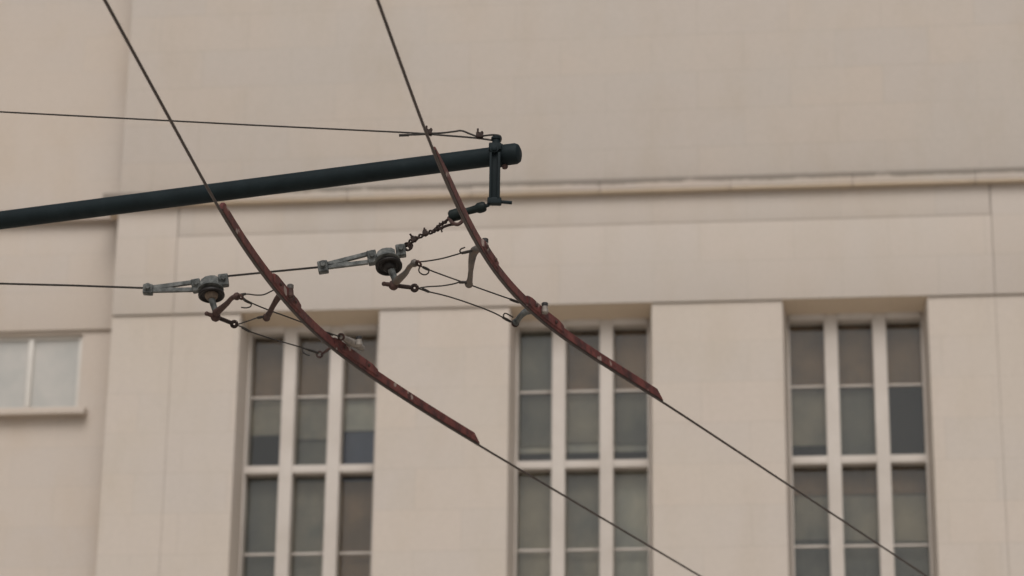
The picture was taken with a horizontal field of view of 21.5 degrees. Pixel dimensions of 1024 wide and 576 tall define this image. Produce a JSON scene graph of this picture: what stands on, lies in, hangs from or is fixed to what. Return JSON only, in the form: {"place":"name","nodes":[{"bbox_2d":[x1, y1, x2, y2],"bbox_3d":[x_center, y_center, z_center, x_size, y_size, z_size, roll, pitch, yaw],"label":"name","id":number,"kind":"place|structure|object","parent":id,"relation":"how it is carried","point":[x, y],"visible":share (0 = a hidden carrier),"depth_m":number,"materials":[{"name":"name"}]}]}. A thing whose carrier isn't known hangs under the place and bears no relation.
{"place":"outdoors","nodes":[
{"label":"outdoors","id":0,"kind":"place"},
{"bbox_2d":[0,135,521,229],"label":"support boom","id":1,"kind":"object","parent":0,"point":[495,155],"visible":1,"depth_m":12.58,"materials":[{"name":"teal paint"}]},
{"bbox_2d":[0,111,501,141],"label":"stay wire","id":2,"kind":"object","parent":1,"relation":"on","point":[479,135],"visible":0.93,"depth_m":12.46,"materials":[{"name":"grey metal"}]},
{"bbox_2d":[447,202,489,225],"bbox_3d":[-0.192,-0.332,12.149,0.203,0.122,0.058,-3,-20,10],"label":"strain insulator","id":3,"kind":"object","parent":1,"relation":"hanging from","point":[454,215],"visible":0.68,"depth_m":12.14,"materials":[{"name":"teal paint"}]},
{"bbox_2d":[404,219,453,250],"bbox_3d":[-0.371,-0.246,12.209,0.294,0.130,0.035,-10,-22,27],"label":"twisted tie","id":4,"kind":"object","parent":3,"relation":"hanging from","point":[425,233],"visible":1,"depth_m":12.21,"materials":[{"name":"metal"}]},
{"bbox_2d":[317,244,421,291],"bbox_3d":[-0.641,-0.135,12.126,0.485,0.212,0.346,1,-19,0],"label":"span insulator","id":5,"kind":"object","parent":4,"relation":"hanging from","point":[386,261],"visible":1,"depth_m":12.22,"materials":[{"name":"grey metal"}]},
{"bbox_2d":[228,266,317,276],"bbox_3d":[-1.112,-0.075,12.476,0.012,0.131,0.673,19,-26,-41],"label":"span wire","id":6,"kind":"object","parent":5,"relation":"attached to","point":[283,270],"visible":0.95,"depth_m":12.43,"materials":[{"name":"grey metal"}]},
{"bbox_2d":[142,273,243,327],"bbox_3d":[-1.486,0.019,12.624,0.503,0.226,0.415,1,-19,0],"label":"span insulator","id":7,"kind":"object","parent":6,"relation":"hanging from","point":[209,289],"visible":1,"depth_m":12.68,"materials":[{"name":"grey metal"}]},
{"bbox_2d":[0,283,142,288],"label":"span wire","id":8,"kind":"object","parent":7,"relation":"attached to","point":[74,285],"visible":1,"depth_m":12.86,"materials":[{"name":"grey metal"}]},
{"bbox_2d":[238,316,263,324],"bbox_3d":[-1.226,0.151,12.702,0.044,0.047,0.245,13,-23,-31],"label":"bridle wire","id":9,"kind":"object","parent":7,"relation":"attached to","point":[259,317],"visible":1,"depth_m":12.68,"materials":[{"name":"grey metal"}]},
{"bbox_2d":[263,284,293,321],"bbox_3d":[-1.086,0.068,12.469,0.049,0.074,0.373,9,-21,-23],"label":"hanger arm","id":10,"kind":"object","parent":9,"relation":"hanging from","point":[273,305],"visible":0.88,"depth_m":12.46},
{"bbox_2d":[219,203,479,443],"bbox_3d":[-0.791,0.235,12.875,0.216,0.071,3.632,-5,-20,16],"label":"curved rail","id":11,"kind":"object","parent":10,"relation":"hanging from","point":[337,344],"visible":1,"depth_m":12.99,"materials":[{"name":"metal"}]},
{"bbox_2d":[103,0,700,575],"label":"contact wire","id":12,"kind":"object","parent":11,"relation":"hanging from","point":[293,310],"visible":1,"depth_m":12.14,"materials":[{"name":"brown metal"}]},
{"bbox_2d":[241,290,272,295],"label":"bridle wire","id":13,"kind":"object","parent":7,"relation":"attached to","point":[243,294],"visible":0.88,"depth_m":12.40,"materials":[{"name":"grey metal"}]},
{"bbox_2d":[238,325,318,355],"bbox_3d":[-1.147,0.249,12.970,0.502,0.053,0.103,16,-24,-37],"label":"bridle wire","id":14,"kind":"object","parent":7,"relation":"attached to","point":[249,331],"visible":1,"depth_m":13.01,"materials":[{"name":"black metal"}]},
{"bbox_2d":[241,296,339,336],"bbox_3d":[-1.069,0.148,12.715,0.126,0.031,0.695,-14,-24,37],"label":"bridle wire","id":15,"kind":"object","parent":7,"relation":"attached to","point":[251,303],"visible":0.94,"depth_m":12.60,"materials":[{"name":"metal"}]},
{"bbox_2d":[316,333,364,357],"bbox_3d":[-0.836,0.274,13.051,0.236,0.088,0.243,1,-19,0],"label":"hanger arm","id":16,"kind":"object","parent":15,"relation":"hanging from","point":[357,344],"visible":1,"depth_m":13.03},
{"bbox_2d":[419,281,466,288],"bbox_3d":[-0.306,-0.013,12.195,0.276,0.042,0.060,-14,-24,36],"label":"bridle wire","id":17,"kind":"object","parent":5,"relation":"attached to","point":[443,285],"visible":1,"depth_m":12.23,"materials":[{"name":"grey metal"}]},
{"bbox_2d":[465,238,488,287],"bbox_3d":[-0.170,-0.112,11.923,0.067,0.072,0.489,4,-20,-9],"label":"hanger arm","id":18,"kind":"object","parent":17,"relation":"hanging from","point":[473,254],"visible":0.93,"depth_m":11.89},
{"bbox_2d":[431,147,662,400],"bbox_3d":[0.117,0.000,12.167,0.248,0.067,3.492,-5,-20,17],"label":"curved rail","id":19,"kind":"object","parent":18,"relation":"hanging from","point":[549,319],"visible":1,"depth_m":12.46,"materials":[{"name":"metal"}]},
{"bbox_2d":[376,0,926,575],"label":"contact wire","id":20,"kind":"object","parent":19,"relation":"hanging from","point":[554,330],"visible":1,"depth_m":12.27,"materials":[{"name":"brown metal"}]},
{"bbox_2d":[417,247,471,262],"bbox_3d":[-0.294,-0.138,11.874,0.300,0.018,0.058,-18,-26,42],"label":"bridle wire","id":21,"kind":"object","parent":5,"relation":"attached to","point":[466,251],"visible":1,"depth_m":11.83,"materials":[{"name":"grey metal"}]},
{"bbox_2d":[419,288,512,322],"bbox_3d":[-0.195,0.071,12.441,0.618,0.040,0.083,17,-25,-39],"label":"bridle wire","id":22,"kind":"object","parent":5,"relation":"attached to","point":[502,317],"visible":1,"depth_m":12.42,"materials":[{"name":"metal"}]},
{"bbox_2d":[511,302,548,326],"bbox_3d":[0.090,0.121,12.588,0.061,0.070,0.262,16,-24,-37],"label":"hanger arm","id":23,"kind":"object","parent":22,"relation":"hanging from","point":[524,312],"visible":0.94,"depth_m":12.60},
{"bbox_2d":[418,266,519,303],"bbox_3d":[-0.187,-0.013,12.188,0.611,0.050,0.107,14,-23,-32],"label":"bridle wire","id":24,"kind":"object","parent":5,"relation":"attached to","point":[510,299],"visible":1,"depth_m":12.11,"materials":[{"name":"metal"}]},
{"bbox_2d":[0,0,1023,575],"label":"stone building","id":25,"kind":"structure","parent":0,"point":[782,240],"depth_m":34.07,"materials":[{"name":"stone"}]},
{"bbox_2d":[0,335,82,407],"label":"window","id":26,"kind":"structure","parent":25,"relation":"in","point":[41,371],"depth_m":34.95,"materials":[{"name":"white glass"}]},
{"bbox_2d":[238,309,379,575],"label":"window","id":27,"kind":"structure","parent":25,"relation":"in","point":[307,509],"depth_m":34.09,"materials":[{"name":"glass"}]},
{"bbox_2d":[509,303,652,575],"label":"window","id":28,"kind":"structure","parent":25,"relation":"in","point":[582,430],"depth_m":33.73,"materials":[{"name":"glass"}]},
{"bbox_2d":[781,296,932,575],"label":"window","id":29,"kind":"structure","parent":25,"relation":"in","point":[857,392],"depth_m":33.41,"materials":[{"name":"glass"}]}
]}

